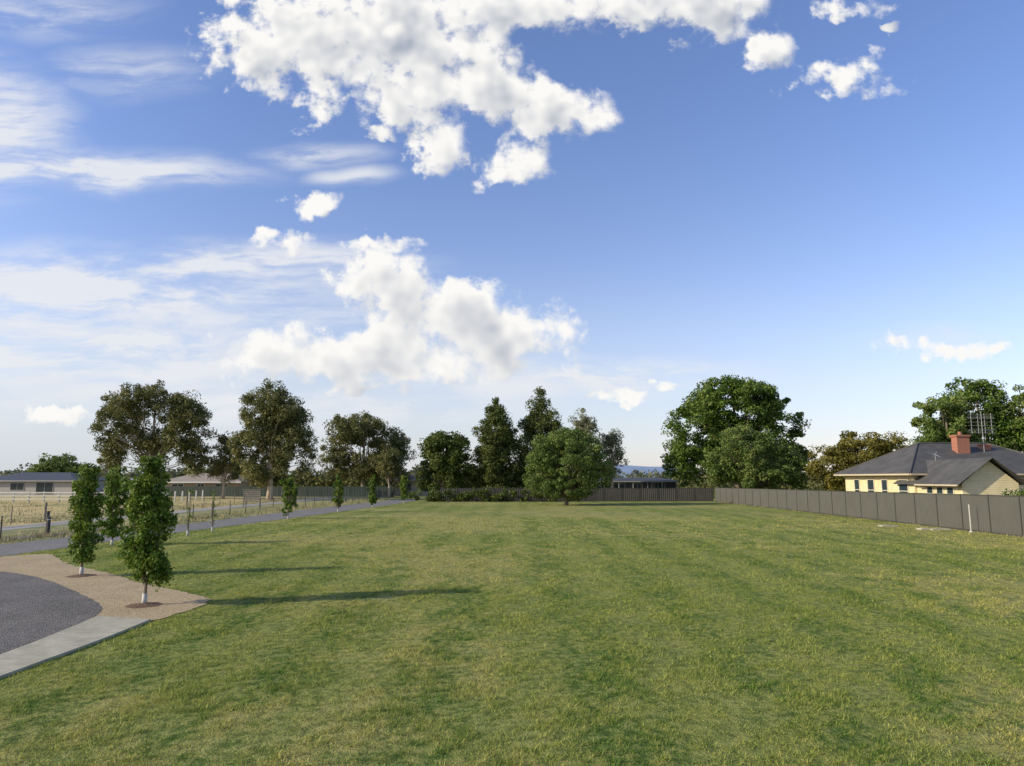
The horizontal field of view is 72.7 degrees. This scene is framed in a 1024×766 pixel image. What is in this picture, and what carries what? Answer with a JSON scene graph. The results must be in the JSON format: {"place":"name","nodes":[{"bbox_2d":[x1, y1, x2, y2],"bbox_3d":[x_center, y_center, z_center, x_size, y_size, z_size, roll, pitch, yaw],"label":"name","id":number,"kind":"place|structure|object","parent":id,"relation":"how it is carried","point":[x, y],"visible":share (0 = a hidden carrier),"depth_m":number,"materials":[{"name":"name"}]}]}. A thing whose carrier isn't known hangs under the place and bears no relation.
{"place":"outdoors","nodes":[
{"label":"outdoors","id":0,"kind":"place"},
{"bbox_2d":[0,571,101,653],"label":"gravel driveway","id":1,"kind":"structure","parent":0,"point":[33,608],"depth_m":15.95,"materials":[{"name":"grey gravel"}]},
{"bbox_2d":[0,616,150,678],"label":"concrete path","id":2,"kind":"structure","parent":0,"point":[91,631],"depth_m":12.69,"materials":[{"name":"grey concrete"}]},
{"bbox_2d":[0,500,414,555],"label":"gravel road","id":3,"kind":"structure","parent":0,"point":[25,547],"depth_m":45.39,"materials":[{"name":"grey gravel"}]},
{"bbox_2d":[0,484,1023,765],"bbox_3d":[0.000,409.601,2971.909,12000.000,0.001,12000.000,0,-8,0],"label":"ground","id":4,"kind":"structure","parent":0,"point":[422,508],"depth_m":12.30,"materials":[{"name":"green plant"}]},
{"bbox_2d":[46,517,50,534],"bbox_3d":[-24.450,7.581,36.711,0.297,1.030,0.299,0,-8,0],"label":"bollard","id":5,"kind":"object","parent":4,"relation":"on","point":[48,524],"visible":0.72,"depth_m":36.67,"materials":[{"name":"black"}]},
{"bbox_2d":[0,481,107,494],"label":"walls","id":6,"kind":"structure","parent":4,"relation":"on","point":[57,486],"depth_m":126.59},
{"bbox_2d":[10,482,53,493],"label":"frames","id":7,"kind":"structure","parent":6,"relation":"attached to","point":[36,484],"depth_m":126.62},
{"bbox_2d":[10,483,52,493],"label":"windows","id":8,"kind":"structure","parent":7,"relation":"in","point":[39,487],"depth_m":126.56,"materials":[{"name":"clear glass"}]},
{"bbox_2d":[0,472,110,480],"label":"roof","id":9,"kind":"structure","parent":6,"relation":"on","point":[44,476],"depth_m":129.32,"materials":[{"name":"metal"}]},
{"bbox_2d":[0,480,73,481],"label":"fascia","id":10,"kind":"structure","parent":9,"relation":"attached to","point":[36,480],"depth_m":126.09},
{"bbox_2d":[25,452,85,473],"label":"gum tree","id":11,"kind":"object","parent":4,"relation":"on","point":[63,463],"visible":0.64,"depth_m":169.00,"materials":[{"name":"green plant"}]},
{"bbox_2d":[0,554,210,620],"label":"gravel bed","id":12,"kind":"object","parent":4,"relation":"on","point":[113,595],"visible":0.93,"depth_m":18.85,"materials":[{"name":"beige gravel"}]},
{"bbox_2d":[66,574,96,577],"bbox_3d":[-13.293,5.922,21.493,0.836,0.059,0.791,0,-8,0],"label":"mulch ring","id":13,"kind":"object","parent":12,"relation":"on","point":[79,575],"visible":1,"depth_m":21.34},
{"bbox_2d":[65,462,106,573],"bbox_3d":[-13.326,4.262,21.709,1.062,3.602,1.116,-3,-8,21],"label":"pear tree","id":14,"kind":"object","parent":12,"relation":"on","point":[85,505],"visible":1,"depth_m":21.55,"materials":[{"name":"green plant"}]},
{"bbox_2d":[125,602,162,607],"bbox_3d":[-8.725,5.243,16.527,0.796,0.059,0.791,8,-11,-44],"label":"mulch ring","id":15,"kind":"object","parent":12,"relation":"on","point":[145,605],"visible":0.98,"depth_m":16.40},
{"bbox_2d":[95,465,130,545],"bbox_3d":[-17.933,5.538,31.445,1.424,3.752,1.420,3,-8,-19],"label":"pear tree","id":16,"kind":"object","parent":4,"relation":"on","point":[113,511],"visible":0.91,"depth_m":31.33,"materials":[{"name":"green plant"}]},
{"bbox_2d":[113,452,178,602],"bbox_3d":[-8.789,3.530,16.759,1.456,3.710,1.400,0,-8,0],"label":"pear tree","id":17,"kind":"object","parent":4,"relation":"on","point":[147,504],"visible":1,"depth_m":16.58,"materials":[{"name":"green plant"}]},
{"bbox_2d":[0,493,328,526],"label":"dry paddock","id":18,"kind":"structure","parent":4,"relation":"on","point":[199,500],"depth_m":80.04,"materials":[{"name":"beige plant"}]},
{"bbox_2d":[0,490,203,501],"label":"timber rail fence","id":19,"kind":"object","parent":18,"relation":"on","point":[29,499],"visible":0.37,"depth_m":86.75,"materials":[{"name":"white wood"}]},
{"bbox_2d":[87,379,217,477],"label":"gum tree","id":20,"kind":"object","parent":18,"relation":"on","point":[120,409],"visible":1,"depth_m":99.58,"materials":[{"name":"green plant"}]},
{"bbox_2d":[204,431,245,498],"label":"gum tree","id":21,"kind":"object","parent":18,"relation":"on","point":[223,464],"visible":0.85,"depth_m":101.86,"materials":[{"name":"green plant"}]},
{"bbox_2d":[226,378,320,500],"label":"gum tree","id":22,"kind":"object","parent":18,"relation":"on","point":[281,419],"visible":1,"depth_m":94.52,"materials":[{"name":"green plant"}]},
{"bbox_2d":[0,489,332,523],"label":"post and wire fence","id":23,"kind":"object","parent":4,"relation":"on","point":[45,509],"visible":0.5,"depth_m":67.63,"materials":[{"name":"brown wood"}]},
{"bbox_2d":[2,497,344,530],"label":"walking trail","id":24,"kind":"object","parent":4,"relation":"on","point":[64,522],"visible":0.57,"depth_m":62.99,"materials":[{"name":"grey concrete"}]},
{"bbox_2d":[182,489,194,535],"bbox_3d":[-17.005,6.846,36.580,0.384,2.555,0.521,-3,-8,21],"label":"pear tree","id":25,"kind":"object","parent":4,"relation":"on","point":[189,516],"visible":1,"depth_m":36.58,"materials":[{"name":"green plant"}]},
{"bbox_2d":[0,490,383,537],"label":"post and wire fence","id":26,"kind":"object","parent":4,"relation":"on","point":[48,513],"visible":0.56,"depth_m":54.04,"materials":[{"name":"brown wood"}]},
{"bbox_2d":[165,482,257,485],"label":"walls","id":27,"kind":"structure","parent":4,"relation":"on","point":[213,484],"depth_m":119.76,"materials":[{"name":"beige brick"}]},
{"bbox_2d":[167,473,250,481],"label":"roof","id":28,"kind":"structure","parent":27,"relation":"on","point":[187,478],"depth_m":120.47,"materials":[{"name":"grey metal"}]},
{"bbox_2d":[168,482,240,482],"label":"fascia","id":29,"kind":"structure","parent":28,"relation":"attached to","point":[202,482],"depth_m":119.11,"materials":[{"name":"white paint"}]},
{"bbox_2d":[210,490,216,531],"bbox_3d":[-16.905,7.282,39.410,0.369,2.457,0.410,6,-10,-38],"label":"pear tree","id":30,"kind":"object","parent":4,"relation":"on","point":[213,498],"visible":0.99,"depth_m":39.38,"materials":[{"name":"green plant"}]},
{"bbox_2d":[243,490,260,506],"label":"slatted timber sign","id":31,"kind":"object","parent":4,"relation":"on","point":[253,500],"visible":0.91,"depth_m":73.02,"materials":[{"name":"grey wood"}]},
{"bbox_2d":[155,486,393,496],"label":"steel fence","id":32,"kind":"object","parent":4,"relation":"on","point":[231,491],"visible":0.6,"depth_m":113.59,"materials":[{"name":"metal"}]},
{"bbox_2d":[279,472,298,518],"bbox_3d":[-16.563,8.404,51.786,1.431,3.589,1.422,0,-8,0],"label":"pear tree","id":33,"kind":"object","parent":4,"relation":"on","point":[289,496],"visible":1,"depth_m":51.60,"materials":[{"name":"green plant"}]},
{"bbox_2d":[332,474,344,512],"bbox_3d":[-15.441,9.844,61.764,1.150,3.442,1.263,3,-8,-20],"label":"pear tree","id":34,"kind":"object","parent":4,"relation":"on","point":[338,500],"visible":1,"depth_m":61.60,"materials":[{"name":"green plant"}]},
{"bbox_2d":[315,410,416,485],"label":"gum tree","id":35,"kind":"object","parent":4,"relation":"on","point":[362,468],"visible":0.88,"depth_m":116.16,"materials":[{"name":"green plant"}]},
{"bbox_2d":[367,474,377,507],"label":"pear tree","id":36,"kind":"object","parent":4,"relation":"on","point":[372,499],"visible":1,"depth_m":72.00,"materials":[{"name":"green plant"}]},
{"bbox_2d":[371,446,411,496],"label":"gum tree","id":37,"kind":"object","parent":4,"relation":"on","point":[388,470],"visible":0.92,"depth_m":110.42,"materials":[{"name":"green plant"}]},
{"bbox_2d":[399,475,409,503],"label":"pear tree","id":38,"kind":"object","parent":4,"relation":"on","point":[404,490],"visible":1,"depth_m":82.89,"materials":[{"name":"green plant"}]},
{"bbox_2d":[3,459,830,484],"bbox_3d":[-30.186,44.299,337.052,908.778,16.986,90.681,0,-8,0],"label":"distant trees","id":39,"kind":"object","parent":4,"relation":"on","point":[133,473],"visible":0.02,"depth_m":320.99,"materials":[{"name":"green plant"}]},
{"bbox_2d":[395,481,441,495],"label":"walls","id":40,"kind":"structure","parent":4,"relation":"on","point":[413,488],"depth_m":118.61,"materials":[{"name":"grey"}]},
{"bbox_2d":[395,475,430,479],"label":"roof","id":41,"kind":"structure","parent":40,"relation":"on","point":[412,476],"depth_m":120.38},
{"bbox_2d":[0,460,845,493],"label":"garden shrubs","id":42,"kind":"object","parent":4,"relation":"on","point":[317,479],"visible":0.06,"depth_m":127.43,"materials":[{"name":"green plant"}]},
{"bbox_2d":[413,430,477,491],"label":"broadleaf tree","id":43,"kind":"object","parent":4,"relation":"on","point":[448,469],"visible":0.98,"depth_m":96.47,"materials":[{"name":"green plant"}]},
{"bbox_2d":[468,396,523,487],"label":"conifer tree","id":44,"kind":"object","parent":4,"relation":"on","point":[492,451],"visible":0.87,"depth_m":96.56,"materials":[{"name":"green plant"}]},
{"bbox_2d":[0,497,1023,544],"bbox_3d":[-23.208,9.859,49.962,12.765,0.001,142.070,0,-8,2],"label":"grass verge","id":45,"kind":"object","parent":4,"relation":"on","point":[53,527],"depth_m":56.46,"materials":[{"name":"green plant"}]},
{"bbox_2d":[0,527,129,541],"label":"ballast strip","id":46,"kind":"object","parent":45,"relation":"on","point":[28,536],"visible":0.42,"depth_m":35.95,"materials":[{"name":"grey gravel"}]},
{"bbox_2d":[505,386,571,486],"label":"conifer tree","id":47,"kind":"object","parent":4,"relation":"on","point":[537,421],"visible":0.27,"depth_m":99.60,"materials":[{"name":"green plant"}]},
{"bbox_2d":[522,427,615,504],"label":"ash tree","id":48,"kind":"object","parent":4,"relation":"on","point":[569,447],"visible":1,"depth_m":77.17,"materials":[{"name":"green plant"}]},
{"bbox_2d":[441,488,712,500],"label":"steel fence","id":49,"kind":"object","parent":4,"relation":"on","point":[653,494],"visible":0.68,"depth_m":91.16,"materials":[{"name":"grey metal"}]},
{"bbox_2d":[406,488,766,501],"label":"fence line shrubs","id":50,"kind":"object","parent":4,"relation":"on","point":[434,496],"visible":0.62,"depth_m":89.49,"materials":[{"name":"green plant"}]},
{"bbox_2d":[567,407,607,471],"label":"gum tree","id":51,"kind":"object","parent":4,"relation":"on","point":[583,423],"visible":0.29,"depth_m":110.68,"materials":[{"name":"green plant"}]},
{"bbox_2d":[598,428,629,487],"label":"gum tree","id":52,"kind":"object","parent":4,"relation":"on","point":[611,442],"visible":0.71,"depth_m":112.89,"materials":[{"name":"green plant"}]},
{"bbox_2d":[607,482,675,487],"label":"walls","id":53,"kind":"structure","parent":4,"relation":"on","point":[667,484],"depth_m":116.75,"materials":[{"name":"grey"}]},
{"bbox_2d":[596,483,664,487],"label":"windows","id":54,"kind":"structure","parent":53,"relation":"attached to","point":[639,485],"depth_m":116.72,"materials":[{"name":"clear glass"}]},
{"bbox_2d":[600,478,676,480],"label":"roof","id":55,"kind":"structure","parent":53,"relation":"on","point":[639,479],"depth_m":118.08,"materials":[{"name":"grey metal"}]},
{"bbox_2d":[596,481,677,481],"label":"fascia","id":56,"kind":"structure","parent":55,"relation":"attached to","point":[642,481],"depth_m":116.16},
{"bbox_2d":[601,482,676,487],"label":"frames","id":57,"kind":"structure","parent":53,"relation":"attached to","point":[637,482],"depth_m":116.69,"materials":[{"name":"grey metal"}]},
{"bbox_2d":[660,374,816,489],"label":"oak tree","id":58,"kind":"object","parent":4,"relation":"on","point":[704,409],"visible":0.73,"depth_m":106.21,"materials":[{"name":"green plant"}]},
{"bbox_2d":[700,423,804,488],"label":"ash tree","id":59,"kind":"object","parent":4,"relation":"on","point":[749,469],"visible":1,"depth_m":95.16,"materials":[{"name":"green plant"}]},
{"bbox_2d":[802,430,910,490],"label":"olive tree","id":60,"kind":"object","parent":4,"relation":"on","point":[846,453],"visible":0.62,"depth_m":93.23,"materials":[{"name":"green plant"}]},
{"bbox_2d":[715,487,1023,536],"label":"steel fence","id":61,"kind":"object","parent":4,"relation":"on","point":[1000,514],"visible":0.98,"depth_m":46.61,"materials":[{"name":"grey metal"}]},
{"bbox_2d":[878,525,897,526],"bbox_3d":[23.600,8.964,43.688,1.000,0.120,0.560,0,-8,0],"label":"concrete pit cover","id":62,"kind":"object","parent":4,"relation":"on","point":[888,525],"visible":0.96,"depth_m":43.42,"materials":[{"name":"grey concrete"}]},
{"bbox_2d":[845,475,1023,492],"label":"walls","id":63,"kind":"structure","parent":4,"relation":"on","point":[849,482],"depth_m":62.71,"materials":[{"name":"beige brick"}]},
{"bbox_2d":[854,479,954,493],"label":"window frames","id":64,"kind":"structure","parent":63,"relation":"attached to","point":[859,489],"depth_m":59.66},
{"bbox_2d":[855,480,952,493],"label":"windows","id":65,"kind":"structure","parent":64,"relation":"in","point":[903,488],"depth_m":59.50,"materials":[{"name":"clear glass"}]},
{"bbox_2d":[834,442,1023,484],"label":"roof","id":66,"kind":"structure","parent":63,"relation":"on","point":[949,466],"depth_m":60.11,"materials":[{"name":"grey metal"}]},
{"bbox_2d":[949,432,991,452],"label":"chimneys","id":67,"kind":"object","parent":66,"relation":"on","point":[960,442],"visible":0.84,"depth_m":61.49,"materials":[{"name":"brick"}]},
{"bbox_2d":[967,412,994,451],"bbox_3d":[41.900,4.396,62.016,2.400,3.700,0.148,0,-8,0],"label":"tv antenna","id":68,"kind":"object","parent":66,"relation":"attached to","point":[981,418],"visible":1,"depth_m":62.08,"materials":[{"name":"metal"}]},
{"bbox_2d":[834,474,1023,485],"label":"gutters and eaves","id":69,"kind":"object","parent":63,"relation":"attached to","point":[897,475],"visible":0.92,"depth_m":59.37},
{"bbox_2d":[930,528,951,529],"bbox_3d":[25.000,8.558,40.716,1.100,0.120,0.560,0,-8,0],"label":"concrete pit cover","id":70,"kind":"object","parent":4,"relation":"on","point":[940,529],"visible":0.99,"depth_m":40.45,"materials":[{"name":"grey concrete"}]},
{"bbox_2d":[909,394,987,443],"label":"elm tree","id":71,"kind":"object","parent":4,"relation":"on","point":[934,429],"visible":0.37,"depth_m":98.54,"materials":[{"name":"green plant"}]},
{"bbox_2d":[917,461,1018,495],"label":"wing walls","id":72,"kind":"structure","parent":4,"relation":"on","point":[988,478],"depth_m":51.69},
{"bbox_2d":[968,505,972,531],"bbox_3d":[25.750,7.659,39.123,0.198,1.630,0.198,0,-8,0],"label":"vent pipe","id":73,"kind":"object","parent":4,"relation":"on","point":[970,519],"visible":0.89,"depth_m":39.10,"materials":[{"name":"white plastic"}]},
{"bbox_2d":[935,377,1023,451],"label":"elm tree","id":74,"kind":"object","parent":4,"relation":"on","point":[989,392],"visible":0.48,"depth_m":100.23,"materials":[{"name":"green plant"}]},
{"bbox_2d":[996,384,1023,451],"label":"elm tree","id":75,"kind":"object","parent":4,"relation":"on","point":[1013,404],"visible":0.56,"depth_m":99.35,"materials":[{"name":"green plant"}]},
{"bbox_2d":[1001,488,1023,495],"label":"hedge","id":76,"kind":"object","parent":4,"relation":"on","point":[1021,493],"visible":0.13,"depth_m":48.06,"materials":[{"name":"green plant"}]},
{"bbox_2d":[0,0,1023,474],"label":"sky","id":77,"kind":"structure","parent":0,"point":[414,215],"materials":[{"name":"blue"}]},
{"bbox_2d":[314,465,710,477],"bbox_3d":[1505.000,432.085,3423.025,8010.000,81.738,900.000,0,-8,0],"label":"hills","id":78,"kind":"structure","parent":0,"point":[628,469],"depth_m":3367.64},
{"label":"frames","id":79,"kind":"object","parent":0,"visible":0},
{"bbox_2d":[172,484,226,485],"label":"windows","id":80,"kind":"structure","parent":79,"relation":"in","point":[199,484],"depth_m":119.70,"materials":[{"name":"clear glass"}]}
]}

